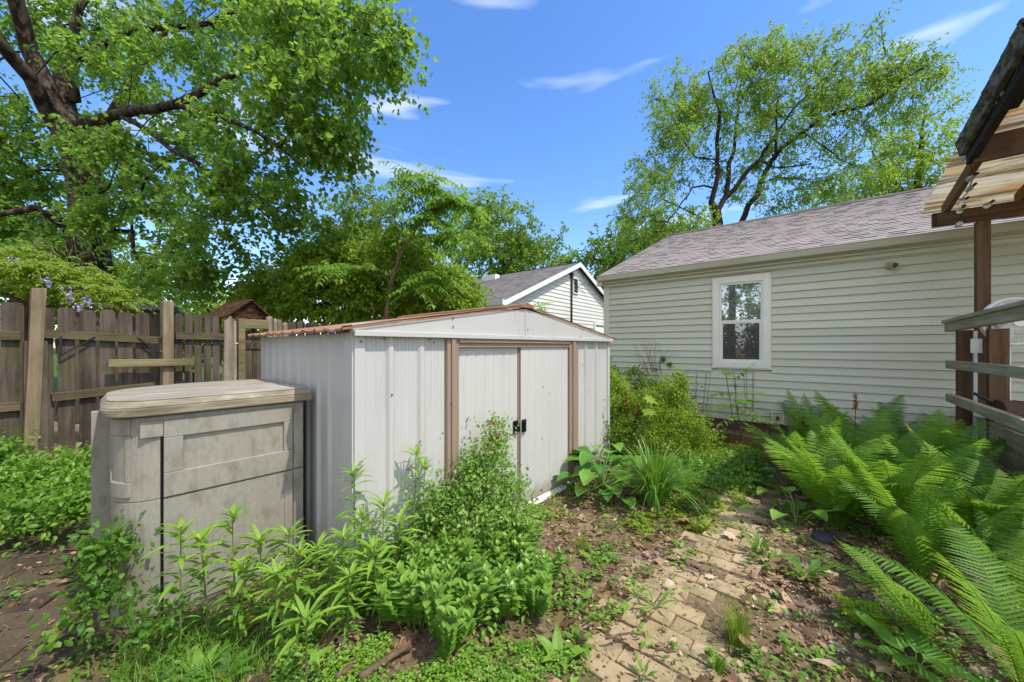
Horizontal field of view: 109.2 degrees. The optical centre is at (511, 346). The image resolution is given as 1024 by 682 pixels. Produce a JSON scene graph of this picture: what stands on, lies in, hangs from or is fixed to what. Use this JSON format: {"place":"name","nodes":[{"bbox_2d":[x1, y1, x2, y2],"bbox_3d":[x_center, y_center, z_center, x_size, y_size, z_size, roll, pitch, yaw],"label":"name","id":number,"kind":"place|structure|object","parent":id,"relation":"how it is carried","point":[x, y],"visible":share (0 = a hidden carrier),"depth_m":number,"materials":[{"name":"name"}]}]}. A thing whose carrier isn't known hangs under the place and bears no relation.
{"place":"outdoors","nodes":[
{"label":"outdoors","id":0,"kind":"place"},
{"bbox_2d":[0,512,391,681],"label":"side path","id":1,"kind":"structure","parent":0,"point":[10,654],"depth_m":1.92,"materials":[{"name":"brown soil"}]},
{"bbox_2d":[0,427,58,521],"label":"weed shrub","id":2,"kind":"object","parent":1,"relation":"on","point":[7,449],"visible":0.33,"depth_m":3.27,"materials":[{"name":"green plant"}]},
{"bbox_2d":[0,454,90,549],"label":"weed shrub","id":3,"kind":"object","parent":1,"relation":"on","point":[79,497],"visible":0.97,"depth_m":2.55,"materials":[{"name":"green plant"}]},
{"bbox_2d":[26,509,196,662],"bbox_3d":[-1.721,1.084,1.649,0.706,0.621,0.431,0,0,0],"label":"creeper","id":4,"kind":"object","parent":1,"relation":"on","point":[102,551],"visible":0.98,"depth_m":1.62,"materials":[{"name":"green plant"}]},
{"bbox_2d":[163,522,231,632],"bbox_3d":[-1.482,1.132,1.732,0.275,0.526,0.238,0,0,0],"label":"goldenrod","id":5,"kind":"object","parent":1,"relation":"on","point":[202,535],"visible":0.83,"depth_m":1.73,"materials":[{"name":"green plant"}]},
{"bbox_2d":[89,379,311,627],"bbox_3d":[-1.986,0.826,2.335,1.012,1.129,0.954,0,0,42],"label":"storage box","id":6,"kind":"object","parent":1,"relation":"on","point":[203,452],"visible":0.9,"depth_m":2.00,"materials":[{"name":"beige plastic"}]},
{"bbox_2d":[140,406,302,612],"bbox_3d":[-1.589,0.867,2.068,0.015,0.985,0.735,0,0,42],"label":"door panel","id":7,"kind":"structure","parent":6,"relation":"in","point":[278,497],"depth_m":2.05,"materials":[{"name":"beige plastic"}]},
{"bbox_2d":[208,551,269,647],"bbox_3d":[-1.244,1.176,1.686,0.250,0.448,0.235,0,0,0],"label":"goldenrod","id":8,"kind":"object","parent":1,"relation":"on","point":[247,563],"visible":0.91,"depth_m":1.66,"materials":[{"name":"green plant"}]},
{"bbox_2d":[0,0,1023,347],"label":"sky","id":9,"kind":"structure","parent":0,"point":[540,98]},
{"bbox_2d":[1,351,1023,681],"bbox_3d":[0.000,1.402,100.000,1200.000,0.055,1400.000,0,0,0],"label":"ground","id":10,"kind":"structure","parent":0,"point":[423,645],"depth_m":1.97,"materials":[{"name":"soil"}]},
{"bbox_2d":[0,302,23,453],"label":"picket fence","id":11,"kind":"object","parent":10,"relation":"on","point":[11,358],"visible":0.82,"depth_m":3.60,"materials":[{"name":"brown wood"}]},
{"bbox_2d":[22,288,46,459],"bbox_3d":[-4.806,0.447,3.655,0.094,2.086,0.159,0,0,31],"label":"fence post","id":12,"kind":"object","parent":10,"relation":"on","point":[34,363],"visible":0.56,"depth_m":3.64,"materials":[{"name":"brown wood"}]},
{"bbox_2d":[0,434,90,519],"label":"weed shrub","id":13,"kind":"object","parent":10,"relation":"on","point":[64,461],"visible":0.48,"depth_m":3.07,"materials":[{"name":"green plant"}]},
{"bbox_2d":[0,229,159,340],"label":"wisteria","id":14,"kind":"object","parent":10,"relation":"on","point":[65,280],"visible":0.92,"depth_m":4.82,"materials":[{"name":"green plant"}]},
{"bbox_2d":[5,231,230,329],"bbox_3d":[-13.360,-1.518,13.049,6.794,5.851,4.168,0,0,0],"label":"background tree","id":15,"kind":"object","parent":10,"relation":"on","point":[118,264],"visible":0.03,"depth_m":12.51,"materials":[{"name":"green plant"}]},
{"bbox_2d":[58,302,184,422],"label":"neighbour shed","id":16,"kind":"structure","parent":10,"relation":"on","point":[154,320],"depth_m":7.03,"materials":[{"name":"grey"}]},
{"bbox_2d":[0,500,272,681],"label":"undergrowth","id":17,"kind":"object","parent":10,"relation":"on","point":[77,670],"visible":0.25,"depth_m":1.64,"materials":[{"name":"green plant"}]},
{"bbox_2d":[107,301,193,384],"bbox_3d":[-4.383,0.457,4.436,0.148,2.066,0.762,0,0,31],"label":"fence post","id":18,"kind":"object","parent":10,"relation":"on","point":[166,362],"visible":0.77,"depth_m":4.52,"materials":[{"name":"brown wood"}]},
{"bbox_2d":[23,307,175,462],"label":"picket fence","id":19,"kind":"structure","parent":18,"relation":"attached to","point":[65,334],"depth_m":4.00,"materials":[{"name":"brown wood"}]},
{"bbox_2d":[54,297,304,382],"bbox_3d":[-10.056,0.015,11.050,7.431,2.918,2.911,0,0,0],"label":"background tree","id":20,"kind":"object","parent":10,"relation":"on","point":[222,324],"visible":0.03,"depth_m":10.50,"materials":[{"name":"green plant"}]},
{"bbox_2d":[141,515,218,653],"bbox_3d":[-1.468,1.074,1.628,0.268,0.642,0.252,0,0,-20],"label":"goldenrod","id":21,"kind":"object","parent":10,"relation":"on","point":[181,530],"visible":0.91,"depth_m":1.63,"materials":[{"name":"green plant"}]},
{"bbox_2d":[163,641,234,681],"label":"leafy weed","id":22,"kind":"object","parent":10,"relation":"on","point":[197,654],"visible":0.66,"depth_m":1.55,"materials":[{"name":"green plant"}]},
{"bbox_2d":[174,313,224,383],"bbox_3d":[-4.160,0.454,4.886,0.056,1.792,0.559,0,0,31],"label":"picket fence","id":23,"kind":"object","parent":10,"relation":"on","point":[198,336],"visible":0.59,"depth_m":4.85,"materials":[{"name":"brown wood"}]},
{"bbox_2d":[0,0,438,410],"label":"maple tree","id":24,"kind":"object","parent":10,"relation":"on","point":[89,147],"visible":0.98,"depth_m":6.79,"materials":[{"name":"green plant"}]},
{"bbox_2d":[187,639,261,681],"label":"leafy weed","id":25,"kind":"object","parent":10,"relation":"on","point":[224,665],"visible":0.73,"depth_m":1.54,"materials":[{"name":"green plant"}]},
{"bbox_2d":[194,503,261,639],"bbox_3d":[-1.294,1.066,1.685,0.278,0.666,0.249,0,0,0],"label":"goldenrod","id":26,"kind":"object","parent":10,"relation":"on","point":[234,512],"visible":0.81,"depth_m":1.68,"materials":[{"name":"green plant"}]},
{"bbox_2d":[223,316,236,380],"bbox_3d":[-3.984,0.530,5.146,0.072,1.920,0.168,0,0,31],"label":"fence post","id":27,"kind":"object","parent":10,"relation":"on","point":[230,357],"visible":0.6,"depth_m":5.13,"materials":[{"name":"brown wood"}]},
{"bbox_2d":[85,572,389,681],"bbox_3d":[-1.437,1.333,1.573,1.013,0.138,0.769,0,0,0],"label":"grass","id":28,"kind":"structure","parent":10,"relation":"on","point":[242,674],"depth_m":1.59,"materials":[{"name":"green plant"}]},
{"bbox_2d":[202,299,273,380],"bbox_3d":[-4.250,0.338,5.672,0.860,2.105,0.740,0,0,31],"label":"gabled hood","id":29,"kind":"object","parent":10,"relation":"on","point":[249,309],"visible":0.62,"depth_m":5.48,"materials":[{"name":"brown wood"}]},
{"bbox_2d":[235,318,268,379],"bbox_3d":[-3.868,0.515,5.390,0.133,1.850,0.448,0,0,31],"label":"garden door frame","id":30,"kind":"object","parent":10,"relation":"on","point":[248,357],"visible":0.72,"depth_m":5.40,"materials":[{"name":"beige wood"}]},
{"bbox_2d":[245,331,261,379],"bbox_3d":[-3.876,0.559,5.473,0.034,1.582,0.314,0,0,31],"label":"door","id":31,"kind":"structure","parent":30,"relation":"in","point":[252,344],"depth_m":5.46,"materials":[{"name":"brown wood"}]},
{"bbox_2d":[229,523,289,640],"bbox_3d":[-1.186,1.126,1.725,0.244,0.552,0.252,0,0,0],"label":"goldenrod","id":32,"kind":"object","parent":10,"relation":"on","point":[260,541],"visible":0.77,"depth_m":1.73,"materials":[{"name":"green plant"}]},
{"bbox_2d":[247,557,304,656],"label":"goldenrod","id":33,"kind":"object","parent":10,"relation":"on","point":[272,585],"visible":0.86,"depth_m":1.62,"materials":[{"name":"green plant"}]},
{"bbox_2d":[256,518,312,629],"bbox_3d":[-1.107,1.129,1.806,0.250,0.550,0.260,0,0,0],"label":"goldenrod","id":34,"kind":"object","parent":10,"relation":"on","point":[289,533],"visible":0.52,"depth_m":1.78,"materials":[{"name":"green plant"}]},
{"bbox_2d":[259,533,324,649],"bbox_3d":[-0.984,1.148,1.664,0.237,0.507,0.263,0,0,0],"label":"goldenrod","id":35,"kind":"object","parent":10,"relation":"on","point":[301,554],"visible":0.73,"depth_m":1.66,"materials":[{"name":"green plant"}]},
{"bbox_2d":[264,586,350,681],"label":"goldenrod","id":36,"kind":"object","parent":10,"relation":"on","point":[313,620],"visible":1,"depth_m":1.43,"materials":[{"name":"green plant"}]},
{"bbox_2d":[287,529,338,612],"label":"goldenrod","id":37,"kind":"object","parent":10,"relation":"on","point":[316,564],"visible":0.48,"depth_m":1.86,"materials":[{"name":"green plant"}]},
{"bbox_2d":[303,535,356,640],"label":"goldenrod","id":38,"kind":"object","parent":10,"relation":"on","point":[330,577],"visible":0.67,"depth_m":1.73,"materials":[{"name":"green plant"}]},
{"bbox_2d":[213,215,450,332],"bbox_3d":[-3.463,-0.573,7.247,4.479,3.940,2.316,0,0,0],"label":"bush","id":39,"kind":"object","parent":10,"relation":"on","point":[351,300],"visible":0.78,"depth_m":6.75,"materials":[{"name":"green plant"}]},
{"bbox_2d":[312,522,366,634],"bbox_3d":[-0.827,1.136,1.763,0.247,0.526,0.244,0,0,-22],"label":"goldenrod","id":40,"kind":"object","parent":10,"relation":"on","point":[343,536],"visible":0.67,"depth_m":1.76,"materials":[{"name":"green plant"}]},
{"bbox_2d":[317,559,373,646],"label":"goldenrod","id":41,"kind":"object","parent":10,"relation":"on","point":[352,571],"visible":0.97,"depth_m":1.68,"materials":[{"name":"green plant"}]},
{"bbox_2d":[268,171,424,311],"bbox_3d":[-5.606,-2.338,13.210,5.271,7.478,3.994,0,0,0],"label":"background tree","id":42,"kind":"object","parent":10,"relation":"on","point":[345,214],"visible":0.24,"depth_m":12.32,"materials":[{"name":"green plant"}]},
{"bbox_2d":[335,456,377,581],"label":"goldenrod","id":43,"kind":"object","parent":10,"relation":"on","point":[352,474],"visible":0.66,"depth_m":1.99,"materials":[{"name":"green plant"}]},
{"bbox_2d":[341,504,384,610],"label":"goldenrod","id":44,"kind":"object","parent":10,"relation":"on","point":[360,513],"visible":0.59,"depth_m":1.87,"materials":[{"name":"green plant"}]},
{"bbox_2d":[349,532,398,625],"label":"goldenrod","id":45,"kind":"object","parent":10,"relation":"on","point":[372,548],"visible":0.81,"depth_m":1.81,"materials":[{"name":"green plant"}]},
{"bbox_2d":[292,161,494,319],"bbox_3d":[-2.019,-0.864,6.328,3.424,4.509,1.495,0,0,0],"label":"walnut sapling","id":46,"kind":"object","parent":10,"relation":"on","point":[434,210],"visible":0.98,"depth_m":6.27,"materials":[{"name":"green plant"}]},
{"bbox_2d":[375,503,424,574],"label":"goldenrod","id":47,"kind":"object","parent":10,"relation":"on","point":[401,527],"visible":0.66,"depth_m":2.06,"materials":[{"name":"green plant"}]},
{"bbox_2d":[369,549,449,629],"bbox_3d":[-0.474,1.217,1.843,0.327,0.346,0.357,0,0,16],"label":"sedum","id":48,"kind":"object","parent":10,"relation":"on","point":[407,607],"visible":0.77,"depth_m":1.75,"materials":[{"name":"green plant"}]},
{"bbox_2d":[263,624,590,681],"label":"groundcover","id":49,"kind":"object","parent":10,"relation":"on","point":[541,653],"visible":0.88,"depth_m":1.57,"materials":[{"name":"green plant"}]},
{"bbox_2d":[367,248,494,338],"bbox_3d":[-1.875,-0.397,7.935,3.034,3.599,1.810,0,0,0],"label":"bush","id":50,"kind":"object","parent":10,"relation":"on","point":[464,301],"visible":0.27,"depth_m":7.58,"materials":[{"name":"green plant"}]},
{"bbox_2d":[248,303,615,589],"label":"garden shed","id":51,"kind":"structure","parent":10,"relation":"on","point":[385,391],"depth_m":2.51,"materials":[{"name":"paint"}]},
{"bbox_2d":[459,347,519,532],"bbox_3d":[-0.165,0.678,2.857,0.043,1.367,0.679,0,0,42],"label":"door","id":52,"kind":"structure","parent":51,"relation":"in","point":[487,375],"depth_m":2.84,"materials":[{"name":"white metal"}]},
{"bbox_2d":[521,347,567,503],"bbox_3d":[0.331,0.678,3.386,0.044,1.367,0.736,0,0,42],"label":"door","id":53,"kind":"structure","parent":51,"relation":"in","point":[544,415],"depth_m":3.37,"materials":[{"name":"white metal"}]},
{"bbox_2d":[403,536,467,592],"bbox_3d":[-0.414,1.226,2.008,0.327,0.346,0.357,0,0,-28],"label":"sedum","id":54,"kind":"object","parent":10,"relation":"on","point":[420,549],"visible":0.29,"depth_m":2.04,"materials":[{"name":"green plant"}]},
{"bbox_2d":[418,564,482,655],"bbox_3d":[-0.315,1.232,1.717,0.347,0.316,0.325,0,0,31],"label":"sedum","id":55,"kind":"object","parent":10,"relation":"on","point":[449,626],"visible":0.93,"depth_m":1.66,"materials":[{"name":"green plant"}]},
{"bbox_2d":[365,520,551,635],"bbox_3d":[-0.270,1.332,2.032,1.005,0.516,0.685,0,0,0],"label":"spirea","id":56,"kind":"object","parent":10,"relation":"on","point":[495,609],"visible":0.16,"depth_m":1.95,"materials":[{"name":"green plant"}]},
{"bbox_2d":[343,262,603,340],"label":"house","id":57,"kind":"structure","parent":10,"relation":"on","point":[573,292],"depth_m":12.07,"materials":[{"name":"white"}]},
{"bbox_2d":[441,526,507,580],"bbox_3d":[-0.218,1.241,2.175,0.357,0.346,0.327,0,0,-25],"label":"sedum","id":58,"kind":"object","parent":10,"relation":"on","point":[465,545],"visible":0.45,"depth_m":2.14,"materials":[{"name":"green plant"}]},
{"bbox_2d":[442,551,507,627],"bbox_3d":[-0.180,1.242,1.848,0.347,0.316,0.325,0,0,-12],"label":"sedum","id":59,"kind":"object","parent":10,"relation":"on","point":[491,581],"visible":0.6,"depth_m":1.84,"materials":[{"name":"green plant"}]},
{"bbox_2d":[407,410,550,553],"bbox_3d":[-0.270,0.968,2.487,1.100,1.008,0.833,0,0,0],"label":"spirea","id":60,"kind":"object","parent":10,"relation":"on","point":[491,483],"visible":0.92,"depth_m":2.42,"materials":[{"name":"green plant"}]},
{"bbox_2d":[422,183,577,280],"bbox_3d":[-0.587,-3.622,19.884,8.539,10.058,6.307,0,0,0],"label":"background tree","id":61,"kind":"object","parent":10,"relation":"on","point":[529,252],"visible":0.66,"depth_m":18.78,"materials":[{"name":"green plant"}]},
{"bbox_2d":[475,560,527,623],"bbox_3d":[-0.067,1.262,1.903,0.302,0.298,0.298,0,0,3],"label":"sedum","id":62,"kind":"object","parent":10,"relation":"on","point":[514,586],"visible":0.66,"depth_m":1.82,"materials":[{"name":"green plant"}]},
{"bbox_2d":[0,436,1023,681],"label":"leaf litter","id":63,"kind":"object","parent":10,"relation":"on","point":[408,636],"visible":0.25,"depth_m":1.96,"materials":[{"name":"brown plant"}]},
{"bbox_2d":[489,507,544,563],"bbox_3d":[0.017,1.249,2.349,0.327,0.346,0.357,0,0,22],"label":"sedum","id":64,"kind":"object","parent":10,"relation":"on","point":[526,544],"visible":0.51,"depth_m":2.30,"materials":[{"name":"green plant"}]},
{"bbox_2d":[504,552,553,618],"bbox_3d":[0.090,1.277,1.940,0.285,0.277,0.261,0,0,19],"label":"sedum","id":65,"kind":"object","parent":10,"relation":"on","point":[539,597],"visible":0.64,"depth_m":1.89,"materials":[{"name":"green plant"}]},
{"bbox_2d":[520,547,566,580],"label":"sedum","id":66,"kind":"object","parent":10,"relation":"on","point":[555,566],"visible":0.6,"depth_m":2.12,"materials":[{"name":"green plant"}]},
{"bbox_2d":[535,625,585,668],"bbox_3d":[0.196,1.380,1.651,0.221,0.084,0.200,0,0,-43],"label":"plantain","id":67,"kind":"object","parent":10,"relation":"on","point":[556,643],"visible":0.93,"depth_m":1.67,"materials":[{"name":"green plant"}]},
{"bbox_2d":[554,444,674,508],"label":"hosta","id":68,"kind":"object","parent":10,"relation":"on","point":[585,467],"visible":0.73,"depth_m":3.38,"materials":[{"name":"green plant"}]},
{"bbox_2d":[223,447,1022,681],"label":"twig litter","id":69,"kind":"object","parent":10,"relation":"on","point":[712,588],"visible":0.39,"depth_m":2.09,"materials":[{"name":"brown wood"}]},
{"bbox_2d":[610,360,640,416],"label":"shrub","id":70,"kind":"object","parent":10,"relation":"on","point":[619,388],"visible":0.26,"depth_m":4.87,"materials":[{"name":"green plant"}]},
{"bbox_2d":[548,209,707,289],"bbox_3d":[7.474,-3.964,24.198,11.914,10.783,7.145,0,0,0],"label":"background tree","id":71,"kind":"object","parent":10,"relation":"on","point":[605,261],"visible":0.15,"depth_m":23.17,"materials":[{"name":"green plant"}]},
{"bbox_2d":[600,372,659,464],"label":"shrub","id":72,"kind":"object","parent":10,"relation":"on","point":[618,429],"visible":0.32,"depth_m":4.44,"materials":[{"name":"green plant"}]},
{"bbox_2d":[568,425,732,518],"bbox_3d":[1.217,1.011,3.191,1.337,0.746,1.333,0,0,20],"label":"daylily","id":73,"kind":"object","parent":10,"relation":"on","point":[657,486],"visible":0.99,"depth_m":3.12,"materials":[{"name":"green plant"}]},
{"bbox_2d":[610,357,702,423],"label":"shrub","id":74,"kind":"object","parent":10,"relation":"on","point":[642,381],"visible":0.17,"depth_m":5.90,"materials":[{"name":"green plant"}]},
{"bbox_2d":[618,378,729,463],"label":"shrub","id":75,"kind":"object","parent":10,"relation":"on","point":[695,440],"visible":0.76,"depth_m":4.45,"materials":[{"name":"green plant"}]},
{"bbox_2d":[650,363,702,432],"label":"shrub","id":76,"kind":"object","parent":10,"relation":"on","point":[679,392],"visible":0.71,"depth_m":4.84,"materials":[{"name":"green plant"}]},
{"bbox_2d":[619,453,766,534],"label":"weeds","id":77,"kind":"object","parent":10,"relation":"on","point":[673,511],"visible":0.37,"depth_m":3.03,"materials":[{"name":"green plant"}]},
{"bbox_2d":[634,421,768,451],"bbox_3d":[2.821,1.323,5.662,1.893,0.215,0.630,0,0,39],"label":"raised bed","id":78,"kind":"object","parent":10,"relation":"on","point":[732,437],"visible":0.23,"depth_m":5.11,"materials":[{"name":"wood"}]},
{"bbox_2d":[650,441,776,496],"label":"shrub","id":79,"kind":"object","parent":10,"relation":"on","point":[736,473],"visible":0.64,"depth_m":3.84,"materials":[{"name":"green plant"}]},
{"bbox_2d":[419,435,1013,681],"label":"weeds","id":80,"kind":"object","parent":10,"relation":"on","point":[580,603],"visible":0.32,"depth_m":1.88,"materials":[{"name":"green plant"}]},
{"bbox_2d":[708,363,774,446],"bbox_3d":[3.088,0.801,4.948,0.736,1.180,0.658,0,0,43],"label":"sumac sapling","id":81,"kind":"object","parent":10,"relation":"on","point":[737,400],"visible":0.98,"depth_m":4.95,"materials":[{"name":"green plant"}]},
{"bbox_2d":[604,0,979,264],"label":"elm tree","id":82,"kind":"object","parent":10,"relation":"on","point":[872,81],"visible":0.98,"depth_m":14.36,"materials":[{"name":"green plant"}]},
{"bbox_2d":[737,485,858,525],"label":"hosta","id":83,"kind":"object","parent":10,"relation":"on","point":[774,514],"visible":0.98,"depth_m":2.81,"materials":[{"name":"green plant"}]},
{"bbox_2d":[597,185,1023,474],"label":"house","id":84,"kind":"structure","parent":10,"relation":"on","point":[838,305],"depth_m":5.13,"materials":[{"name":"plastic"}]},
{"bbox_2d":[712,272,771,369],"bbox_3d":[3.473,-0.373,5.530,0.767,1.420,0.056,0,0,39],"label":"window","id":85,"kind":"structure","parent":84,"relation":"in","point":[742,304],"depth_m":5.52,"materials":[{"name":"plastic"}]},
{"bbox_2d":[742,389,882,452],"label":"fern","id":86,"kind":"object","parent":10,"relation":"on","point":[801,430],"visible":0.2,"depth_m":4.00,"materials":[{"name":"green plant"}]},
{"bbox_2d":[743,412,893,500],"bbox_3d":[2.706,0.997,3.514,0.977,0.844,1.093,0,0,-19],"label":"fern","id":87,"kind":"object","parent":10,"relation":"on","point":[796,437],"visible":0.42,"depth_m":3.37,"materials":[{"name":"green plant"}]},
{"bbox_2d":[763,430,930,530],"bbox_3d":[2.569,1.044,2.869,1.084,0.716,0.962,0,0,-42],"label":"fern","id":88,"kind":"object","parent":10,"relation":"on","point":[828,495],"visible":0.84,"depth_m":2.76,"materials":[{"name":"green plant"}]},
{"bbox_2d":[779,391,918,449],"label":"fern","id":89,"kind":"object","parent":10,"relation":"on","point":[831,412],"visible":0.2,"depth_m":3.74,"materials":[{"name":"green plant"}]},
{"bbox_2d":[770,408,943,506],"bbox_3d":[2.976,0.990,3.262,1.161,0.852,1.127,0,0,44],"label":"fern","id":90,"kind":"object","parent":10,"relation":"on","point":[876,427],"visible":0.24,"depth_m":3.32,"materials":[{"name":"green plant"}]},
{"bbox_2d":[832,591,891,632],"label":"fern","id":91,"kind":"object","parent":10,"relation":"on","point":[869,606],"visible":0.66,"depth_m":1.79,"materials":[{"name":"green plant"}]},
{"bbox_2d":[801,541,942,644],"bbox_3d":[1.782,1.188,1.800,0.331,0.407,0.551,0,0,8],"label":"fern","id":92,"kind":"object","parent":10,"relation":"on","point":[903,609],"visible":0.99,"depth_m":1.75,"materials":[{"name":"green plant"}]},
{"bbox_2d":[794,79,978,210],"bbox_3d":[23.235,-6.898,22.386,12.767,16.623,6.993,0,0,0],"label":"elm tree","id":93,"kind":"object","parent":10,"relation":"on","point":[923,156],"visible":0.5,"depth_m":21.38,"materials":[{"name":"green plant"}]},
{"bbox_2d":[852,607,931,681],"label":"dock plant","id":94,"kind":"object","parent":10,"relation":"on","point":[917,667],"visible":0.79,"depth_m":1.61,"materials":[{"name":"green plant"}]},
{"bbox_2d":[816,425,1023,540],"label":"fern","id":95,"kind":"object","parent":10,"relation":"on","point":[902,497],"visible":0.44,"depth_m":2.50,"materials":[{"name":"green plant"}]},
{"bbox_2d":[831,403,1010,457],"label":"fern","id":96,"kind":"object","parent":10,"relation":"on","point":[994,442],"visible":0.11,"depth_m":3.28,"materials":[{"name":"green plant"}]},
{"bbox_2d":[870,625,981,681],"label":"dock plant","id":97,"kind":"object","parent":10,"relation":"on","point":[917,640],"visible":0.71,"depth_m":1.57,"materials":[{"name":"green plant"}]},
{"bbox_2d":[838,466,1023,589],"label":"fern","id":98,"kind":"object","parent":10,"relation":"on","point":[910,544],"visible":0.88,"depth_m":2.09,"materials":[{"name":"green plant"}]},
{"bbox_2d":[840,409,1023,504],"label":"fern","id":99,"kind":"object","parent":10,"relation":"on","point":[957,438],"visible":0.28,"depth_m":2.85,"materials":[{"name":"green plant"}]},
{"bbox_2d":[847,520,1023,681],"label":"fern","id":100,"kind":"object","parent":10,"relation":"on","point":[1015,651],"visible":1,"depth_m":1.58,"materials":[{"name":"green plant"}]},
{"bbox_2d":[883,423,1023,561],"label":"fern","id":101,"kind":"object","parent":10,"relation":"on","point":[992,475],"visible":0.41,"depth_m":2.49,"materials":[{"name":"green plant"}]},
{"bbox_2d":[908,486,1023,605],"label":"fern","id":102,"kind":"object","parent":10,"relation":"on","point":[997,533],"visible":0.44,"depth_m":2.08,"materials":[{"name":"green plant"}]},
{"bbox_2d":[919,17,1023,474],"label":"pergola","id":103,"kind":"object","parent":10,"relation":"on","point":[989,143],"visible":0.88,"depth_m":3.40,"materials":[{"name":"wood"}]},
{"bbox_2d":[941,300,1023,508],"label":"deck","id":104,"kind":"structure","parent":10,"relation":"on","point":[1008,427],"depth_m":3.06,"materials":[{"name":"grey wood"}]},
{"bbox_2d":[975,297,1023,417],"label":"pedestal fan","id":105,"kind":"object","parent":104,"relation":"on","point":[1011,325],"visible":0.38,"depth_m":3.43,"materials":[{"name":"white paint"}]},
{"bbox_2d":[507,486,807,681],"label":"brick path","id":106,"kind":"structure","parent":0,"point":[697,634],"depth_m":1.94,"materials":[{"name":"beige brick"}]},
{"bbox_2d":[716,600,755,651],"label":"grass tuft","id":107,"kind":"object","parent":106,"relation":"on","point":[735,627],"visible":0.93,"depth_m":1.72,"materials":[{"name":"green plant"}]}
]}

